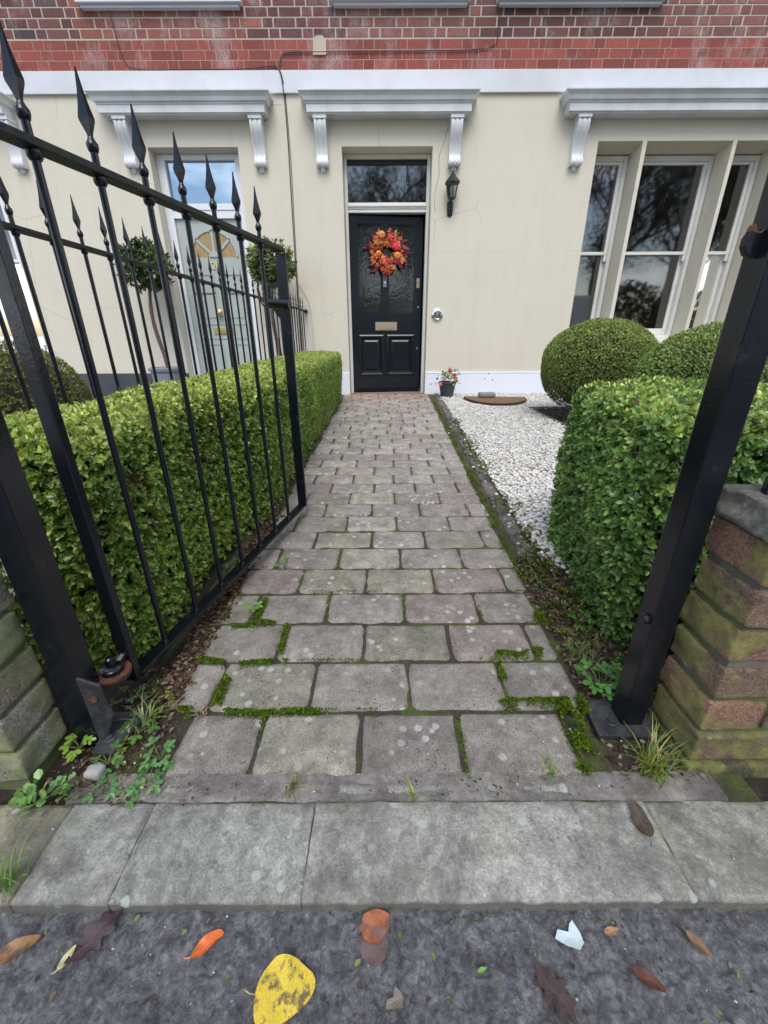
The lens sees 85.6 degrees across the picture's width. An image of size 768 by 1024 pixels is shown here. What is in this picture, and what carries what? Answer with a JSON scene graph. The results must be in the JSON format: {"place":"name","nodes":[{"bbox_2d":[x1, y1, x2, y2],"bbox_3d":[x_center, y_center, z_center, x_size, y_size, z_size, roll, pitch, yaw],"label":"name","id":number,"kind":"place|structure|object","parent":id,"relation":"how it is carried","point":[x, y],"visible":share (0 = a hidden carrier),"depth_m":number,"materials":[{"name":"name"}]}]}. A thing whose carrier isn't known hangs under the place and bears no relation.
{"place":"outdoors","nodes":[
{"label":"outdoors","id":0,"kind":"place"},
{"bbox_2d":[0,397,84,626],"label":"paving","id":1,"kind":"structure","parent":0,"point":[10,590],"depth_m":1.42,"materials":[{"name":"grey stone"}]},
{"bbox_2d":[0,571,66,789],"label":"brick wall","id":2,"kind":"structure","parent":1,"relation":"on","point":[33,729],"depth_m":0.74,"materials":[{"name":"brick"}]},
{"bbox_2d":[0,339,93,448],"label":"clipped shrub","id":3,"kind":"object","parent":1,"relation":"on","point":[12,399],"visible":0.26,"depth_m":2.83,"materials":[{"name":"green plant"}]},
{"bbox_2d":[113,235,179,382],"bbox_3d":[-2.662,-2.213,4.851,0.624,1.721,0.611,-13,27,-28],"label":"bay tree","id":4,"kind":"object","parent":1,"relation":"on","point":[141,273],"visible":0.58,"depth_m":4.60,"materials":[{"name":"green plant"}]},
{"bbox_2d":[245,236,296,355],"bbox_3d":[-1.254,-2.206,4.824,0.572,1.717,0.618,0,23,0],"label":"bay tree","id":5,"kind":"object","parent":1,"relation":"on","point":[252,261],"visible":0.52,"depth_m":4.50,"materials":[{"name":"green plant"}]},
{"bbox_2d":[0,528,250,805],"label":"soil","id":6,"kind":"structure","parent":0,"point":[7,796],"depth_m":0.95,"materials":[{"name":"brown soil"}]},
{"bbox_2d":[8,769,94,817],"bbox_3d":[-0.588,0.488,0.723,0.130,0.045,0.083,0,23,0],"label":"clover plant","id":7,"kind":"object","parent":6,"relation":"on","point":[28,789],"visible":1,"depth_m":0.72,"materials":[{"name":"green plant"}]},
{"bbox_2d":[0,408,148,754],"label":"gate post","id":8,"kind":"object","parent":6,"relation":"on","point":[30,564],"visible":0.98,"depth_m":0.71,"materials":[{"name":"black metal"}]},
{"bbox_2d":[0,22,306,686],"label":"iron gate","id":9,"kind":"structure","parent":8,"relation":"attached to","point":[125,664],"depth_m":0.84,"materials":[{"name":"black metal"}]},
{"bbox_2d":[84,685,190,736],"bbox_3d":[-0.492,0.413,0.865,0.183,0.064,0.129,0,23,0],"label":"grass tuft","id":10,"kind":"object","parent":6,"relation":"on","point":[142,715],"visible":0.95,"depth_m":0.86,"materials":[{"name":"green plant"}]},
{"bbox_2d":[0,177,307,609],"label":"iron railing","id":11,"kind":"object","parent":6,"relation":"on","point":[16,231],"visible":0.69,"depth_m":1.56,"materials":[{"name":"black metal"}]},
{"bbox_2d":[0,350,343,670],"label":"box hedge","id":12,"kind":"object","parent":6,"relation":"on","point":[319,379],"visible":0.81,"depth_m":1.12,"materials":[{"name":"green plant"}]},
{"bbox_2d":[164,394,581,793],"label":"path","id":13,"kind":"structure","parent":0,"point":[305,744],"depth_m":1.10,"materials":[{"name":"grey stone"}]},
{"bbox_2d":[186,707,207,719],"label":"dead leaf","id":14,"kind":"object","parent":13,"relation":"on","point":[201,711],"visible":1,"depth_m":0.89,"materials":[{"name":"brown plant"}]},
{"bbox_2d":[245,601,261,612],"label":"weed","id":15,"kind":"object","parent":13,"relation":"on","point":[259,605],"visible":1,"depth_m":1.20,"materials":[{"name":"green plant"}]},
{"bbox_2d":[275,555,287,566],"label":"weed","id":16,"kind":"object","parent":13,"relation":"on","point":[284,559],"visible":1,"depth_m":1.45,"materials":[{"name":"green plant"}]},
{"bbox_2d":[110,395,625,764],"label":"creeping weeds","id":17,"kind":"object","parent":13,"relation":"on","point":[546,561],"visible":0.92,"depth_m":1.27,"materials":[{"name":"green plant"}]},
{"bbox_2d":[65,394,761,805],"bbox_3d":[0.048,-0.534,3.135,1.220,0.006,5.262,0,23,0],"label":"path joint","id":18,"kind":"object","parent":13,"relation":"on","point":[735,786],"visible":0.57,"depth_m":1.03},
{"bbox_2d":[83,763,105,780],"bbox_3d":[-0.532,0.478,0.762,0.032,0.023,0.026,0,23,0],"label":"stone","id":19,"kind":"object","parent":18,"relation":"on","point":[94,772],"visible":1,"depth_m":0.75,"materials":[{"name":"white stone"}]},
{"bbox_2d":[87,739,125,780],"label":"weed","id":20,"kind":"object","parent":18,"relation":"on","point":[108,770],"visible":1,"depth_m":0.79,"materials":[{"name":"green plant"}]},
{"bbox_2d":[117,683,147,702],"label":"weed","id":21,"kind":"object","parent":18,"relation":"on","point":[136,695],"visible":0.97,"depth_m":0.92,"materials":[{"name":"green plant"}]},
{"bbox_2d":[139,737,175,770],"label":"weed","id":22,"kind":"object","parent":18,"relation":"on","point":[168,743],"visible":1,"depth_m":0.79,"materials":[{"name":"green plant"}]},
{"bbox_2d":[62,771,727,807],"bbox_3d":[0.022,0.500,0.744,1.160,0.015,0.059,0,23,0],"label":"mortar bed","id":23,"kind":"object","parent":18,"relation":"on","point":[637,786],"visible":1,"depth_m":0.74,"materials":[{"name":"grey concrete"}]},
{"bbox_2d":[68,776,91,786],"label":"fallen leaf","id":24,"kind":"object","parent":23,"relation":"on","point":[81,782],"visible":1,"depth_m":0.75,"materials":[{"name":"brown plant"}]},
{"bbox_2d":[82,772,120,803],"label":"weed","id":25,"kind":"object","parent":23,"relation":"on","point":[112,789],"visible":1,"depth_m":0.74,"materials":[{"name":"green plant"}]},
{"bbox_2d":[116,779,145,808],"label":"weed","id":26,"kind":"object","parent":23,"relation":"on","point":[130,805],"visible":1,"depth_m":0.74,"materials":[{"name":"green plant"}]},
{"bbox_2d":[124,758,164,799],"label":"weed","id":27,"kind":"object","parent":23,"relation":"on","point":[141,773],"visible":1,"depth_m":0.75,"materials":[{"name":"green plant"}]},
{"bbox_2d":[279,765,315,801],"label":"grass tuft","id":28,"kind":"object","parent":23,"relation":"on","point":[294,780],"visible":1,"depth_m":0.74,"materials":[{"name":"green plant"}]},
{"bbox_2d":[403,775,420,804],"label":"grass tuft","id":29,"kind":"object","parent":23,"relation":"on","point":[411,794],"visible":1,"depth_m":0.73,"materials":[{"name":"green plant"}]},
{"bbox_2d":[619,713,715,788],"bbox_3d":[0.483,0.441,0.745,0.156,0.101,0.146,0,23,0],"label":"grass tuft","id":30,"kind":"object","parent":23,"relation":"on","point":[645,765],"visible":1,"depth_m":0.75,"materials":[{"name":"green plant"}]},
{"bbox_2d":[548,632,603,675],"bbox_3d":[0.477,0.346,1.010,0.125,0.065,0.166,0,23,0],"label":"grass tuft","id":31,"kind":"object","parent":18,"relation":"on","point":[581,651],"visible":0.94,"depth_m":1.02,"materials":[{"name":"green plant"}]},
{"bbox_2d":[563,640,593,660],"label":"weed","id":32,"kind":"object","parent":18,"relation":"on","point":[579,656],"visible":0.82,"depth_m":1.04,"materials":[{"name":"green plant"}]},
{"bbox_2d":[574,658,621,700],"bbox_3d":[0.491,0.381,0.933,0.113,0.059,0.118,0,23,0],"label":"weed","id":33,"kind":"object","parent":18,"relation":"on","point":[600,687],"visible":0.91,"depth_m":0.94,"materials":[{"name":"green plant"}]},
{"bbox_2d":[175,401,712,924],"bbox_3d":[0.061,-0.420,2.839,1.098,0.086,4.945,0,23,0],"label":"moss","id":34,"kind":"object","parent":13,"relation":"on","point":[563,707],"visible":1,"depth_m":0.92,"materials":[{"name":"green plant"}]},
{"bbox_2d":[535,747,560,788],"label":"grass tuft","id":35,"kind":"object","parent":13,"relation":"on","point":[550,774],"visible":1,"depth_m":0.77,"materials":[{"name":"green plant"}]},
{"bbox_2d":[0,0,767,396],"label":"terraced house","id":36,"kind":"structure","parent":0,"point":[604,158],"depth_m":4.59,"materials":[{"name":"paint"}]},
{"bbox_2d":[0,197,46,349],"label":"sash window","id":37,"kind":"structure","parent":36,"relation":"in","point":[17,262],"depth_m":5.25,"materials":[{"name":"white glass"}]},
{"bbox_2d":[176,219,257,374],"bbox_3d":[-2.071,-2.545,5.282,0.784,1.983,0.115,0,23,0],"label":"door","id":38,"kind":"structure","parent":36,"relation":"in","point":[203,235],"depth_m":5.17,"materials":[{"name":"grey wood"}]},
{"bbox_2d":[349,215,422,391],"bbox_3d":[0.033,-2.608,5.358,0.898,2.018,0.072,-3,24,-7],"label":"door","id":39,"kind":"structure","parent":36,"relation":"in","point":[386,312],"depth_m":5.35,"materials":[{"name":"black wood"}]},
{"bbox_2d":[363,228,411,277],"bbox_3d":[0.037,-3.136,5.025,0.600,0.544,0.144,-3,24,-7],"label":"wreath","id":40,"kind":"object","parent":39,"relation":"attached to","point":[390,239],"visible":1,"depth_m":5.01,"materials":[{"name":"orange plant"}]},
{"bbox_2d":[445,170,459,216],"bbox_3d":[0.750,-3.529,4.582,0.159,0.411,0.195,0,23,0],"label":"wall lantern","id":41,"kind":"object","parent":36,"relation":"attached to","point":[452,180],"depth_m":4.57,"materials":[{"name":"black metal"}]},
{"bbox_2d":[570,311,628,327],"bbox_3d":[3.547,-2.862,7.158,0.380,1.030,1.400,0,23,0],"label":"fireplace","id":42,"kind":"object","parent":36,"relation":"in","point":[578,318],"visible":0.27,"depth_m":6.96,"materials":[{"name":"stone"}]},
{"bbox_2d":[580,156,628,318],"bbox_3d":[2.566,-3.200,5.152,0.470,1.920,0.100,0,23,0],"label":"sash window","id":43,"kind":"structure","parent":36,"relation":"in","point":[620,161],"depth_m":5.02,"materials":[{"name":"paint"}]},
{"bbox_2d":[625,156,714,341],"bbox_3d":[3.319,-3.163,5.115,0.920,1.965,0.200,0,23,0],"label":"sash window","id":44,"kind":"structure","parent":36,"relation":"in","point":[706,162],"depth_m":5.05,"materials":[{"name":"paint"}]},
{"bbox_2d":[688,155,760,329],"bbox_3d":[4.073,-3.206,5.152,0.473,1.920,0.100,0,23,0],"label":"sash window","id":45,"kind":"structure","parent":36,"relation":"in","point":[717,265],"depth_m":5.20,"materials":[{"name":"paint"}]},
{"bbox_2d":[0,907,767,1023],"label":"pavement","id":46,"kind":"structure","parent":0,"point":[605,984],"depth_m":0.55,"materials":[{"name":"grey asphalt"}]},
{"bbox_2d":[0,934,40,963],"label":"fallen leaf","id":47,"kind":"object","parent":46,"relation":"on","point":[14,949],"visible":1,"depth_m":0.56,"materials":[{"name":"brown plant"}]},
{"bbox_2d":[51,945,75,974],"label":"fallen leaf","id":48,"kind":"object","parent":46,"relation":"on","point":[66,955],"visible":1,"depth_m":0.55,"materials":[{"name":"yellow plant"}]},
{"bbox_2d":[49,908,122,974],"bbox_3d":[-0.405,0.587,0.567,0.040,0.006,0.088,18,32,34],"label":"fallen leaf","id":49,"kind":"object","parent":46,"relation":"on","point":[98,931],"visible":1,"depth_m":0.57,"materials":[{"name":"plant"}]},
{"bbox_2d":[184,929,223,958],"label":"fallen leaf","id":50,"kind":"object","parent":46,"relation":"on","point":[207,941],"visible":1,"depth_m":0.56,"materials":[{"name":"orange plant"}]},
{"bbox_2d":[244,954,314,1023],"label":"fallen leaf","id":51,"kind":"object","parent":46,"relation":"on","point":[285,988],"visible":1,"depth_m":0.52,"materials":[{"name":"yellow plant"}]},
{"bbox_2d":[360,934,387,965],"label":"fallen leaf","id":52,"kind":"object","parent":46,"relation":"on","point":[372,954],"visible":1,"depth_m":0.56,"materials":[{"name":"plant"}]},
{"bbox_2d":[359,909,389,942],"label":"fallen leaf","id":53,"kind":"object","parent":46,"relation":"on","point":[374,927],"visible":1,"depth_m":0.58,"materials":[{"name":"orange plant"}]},
{"bbox_2d":[35,728,753,1023],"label":"grit","id":54,"kind":"object","parent":46,"relation":"on","point":[357,963],"visible":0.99,"depth_m":0.55,"materials":[{"name":"grey gravel"}]},
{"bbox_2d":[386,986,403,1008],"bbox_3d":[0.013,0.608,0.513,0.018,0.003,0.023,20,31,39],"label":"bark chip","id":55,"kind":"object","parent":46,"relation":"on","point":[396,1001],"visible":1,"depth_m":0.51,"materials":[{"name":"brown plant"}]},
{"bbox_2d":[478,967,486,973],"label":"fallen leaf","id":56,"kind":"object","parent":46,"relation":"on","point":[481,970],"visible":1,"depth_m":0.54,"materials":[{"name":"green plant"}]},
{"bbox_2d":[528,949,578,1023],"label":"fallen leaf","id":57,"kind":"object","parent":46,"relation":"on","point":[560,999],"visible":1,"depth_m":0.52,"materials":[{"name":"brown plant"}]},
{"bbox_2d":[555,920,583,949],"bbox_3d":[0.254,0.583,0.566,0.037,0.004,0.029,-9,25,-19],"label":"paper scrap","id":58,"kind":"object","parent":46,"relation":"on","point":[572,937],"visible":1,"depth_m":0.57,"materials":[{"name":"white paper"}]},
{"bbox_2d":[604,926,618,935],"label":"fallen leaf","id":59,"kind":"object","parent":46,"relation":"on","point":[610,930],"visible":1,"depth_m":0.57,"materials":[{"name":"orange plant"}]},
{"bbox_2d":[626,960,666,992],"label":"fallen leaf","id":60,"kind":"object","parent":46,"relation":"on","point":[647,978],"visible":1,"depth_m":0.53,"materials":[{"name":"brown plant"}]},
{"bbox_2d":[682,924,712,957],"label":"fallen leaf","id":61,"kind":"object","parent":46,"relation":"on","point":[697,943],"visible":1,"depth_m":0.56,"materials":[{"name":"brown plant"}]},
{"bbox_2d":[438,392,571,575],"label":"gravel","id":62,"kind":"structure","parent":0,"point":[486,414],"depth_m":2.89,"materials":[{"name":"white gravel"}]},
{"bbox_2d":[436,368,460,397],"bbox_3d":[0.797,-1.619,5.154,0.302,0.360,0.298,0,23,0],"label":"flower pot","id":63,"kind":"object","parent":62,"relation":"on","point":[447,388],"visible":1,"depth_m":5.09,"materials":[{"name":"grey plastic"}]},
{"bbox_2d":[434,393,536,562],"bbox_3d":[0.609,-0.715,3.546,0.064,0.038,4.508,1,23,2],"label":"path edging","id":64,"kind":"object","parent":62,"relation":"on","point":[507,522],"visible":0.75,"depth_m":2.01,"materials":[{"name":"stone"}]},
{"bbox_2d":[463,396,526,404],"bbox_3d":[1.295,-1.275,4.749,0.740,0.024,0.520,3,24,6],"label":"doormat","id":65,"kind":"object","parent":62,"relation":"on","point":[498,400],"visible":0.99,"depth_m":4.70,"materials":[{"name":"brown fabric"}]},
{"bbox_2d":[478,392,495,397],"bbox_3d":[1.219,-1.391,4.913,0.194,0.057,0.104,0,23,0],"label":"stone","id":66,"kind":"object","parent":65,"relation":"on","point":[487,394],"visible":1,"depth_m":4.87,"materials":[{"name":"grey stone"}]},
{"bbox_2d":[547,374,767,650],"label":"box hedge","id":67,"kind":"object","parent":62,"relation":"on","point":[622,448],"visible":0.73,"depth_m":1.04,"materials":[{"name":"green plant"}]},
{"bbox_2d":[540,410,571,422],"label":"soil","id":68,"kind":"structure","parent":0,"point":[557,414],"depth_m":4.19,"materials":[{"name":"brown soil"}]},
{"bbox_2d":[34,404,710,805],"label":"leaf litter","id":69,"kind":"object","parent":68,"relation":"on","point":[172,684],"visible":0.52,"depth_m":1.03,"materials":[{"name":"brown plant"}]},
{"bbox_2d":[58,733,95,762],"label":"weed","id":70,"kind":"object","parent":69,"relation":"on","point":[70,739],"visible":1,"depth_m":0.81,"materials":[{"name":"green plant"}]},
{"bbox_2d":[116,711,159,744],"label":"weed","id":71,"kind":"object","parent":69,"relation":"on","point":[147,723],"visible":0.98,"depth_m":0.84,"materials":[{"name":"green plant"}]},
{"bbox_2d":[223,556,239,568],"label":"weed","id":72,"kind":"object","parent":69,"relation":"on","point":[232,559],"visible":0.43,"depth_m":1.44,"materials":[{"name":"green plant"}]},
{"bbox_2d":[529,406,571,425],"bbox_3d":[3.020,-0.865,3.892,2.952,0.062,1.220,0,23,0],"label":"bed edging","id":73,"kind":"object","parent":68,"relation":"on","point":[548,408],"visible":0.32,"depth_m":4.42,"materials":[{"name":"grey metal"}]},
{"bbox_2d":[540,317,659,408],"bbox_3d":[1.911,-1.265,3.733,0.974,0.896,0.996,0,23,0],"label":"clipped shrub","id":74,"kind":"object","parent":68,"relation":"on","point":[579,355],"visible":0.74,"depth_m":3.39,"materials":[{"name":"green plant"}]},
{"bbox_2d":[631,321,767,383],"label":"clipped shrub","id":75,"kind":"object","parent":68,"relation":"on","point":[689,352],"visible":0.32,"depth_m":2.68,"materials":[{"name":"green plant"}]},
{"bbox_2d":[634,614,767,801],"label":"soil","id":76,"kind":"structure","parent":0,"point":[759,787],"depth_m":0.76,"materials":[{"name":"brown soil"}]},
{"bbox_2d":[568,610,593,630],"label":"weed","id":77,"kind":"object","parent":76,"relation":"on","point":[580,623],"visible":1,"depth_m":1.15,"materials":[{"name":"green plant"}]},
{"bbox_2d":[582,173,767,738],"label":"gate post","id":78,"kind":"object","parent":76,"relation":"on","point":[736,368],"visible":0.98,"depth_m":0.65,"materials":[{"name":"black metal"}]},
{"label":"ground","id":79,"kind":"structure","parent":0,"visible":0},
{"bbox_2d":[0,800,767,915],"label":"kerb","id":80,"kind":"structure","parent":79,"relation":"on","point":[159,857],"depth_m":0.64,"materials":[{"name":"concrete"}]},
{"bbox_2d":[0,827,34,896],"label":"grass tuft","id":81,"kind":"object","parent":80,"relation":"on","point":[4,879],"visible":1,"depth_m":0.62,"materials":[{"name":"green plant"}]},
{"bbox_2d":[630,801,653,845],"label":"fallen leaf","id":82,"kind":"object","parent":80,"relation":"on","point":[643,824],"visible":1,"depth_m":0.68,"materials":[{"name":"brown plant"}]},
{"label":"ground","id":83,"kind":"structure","parent":0,"visible":0},
{"bbox_2d":[646,483,767,777],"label":"brick wall","id":84,"kind":"structure","parent":83,"relation":"on","point":[710,701],"depth_m":0.71,"materials":[{"name":"brick"}]},
{"bbox_2d":[761,476,767,494],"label":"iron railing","id":85,"kind":"object","parent":84,"relation":"on","point":[764,489],"visible":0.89,"depth_m":0.64,"materials":[{"name":"black metal"}]}
]}

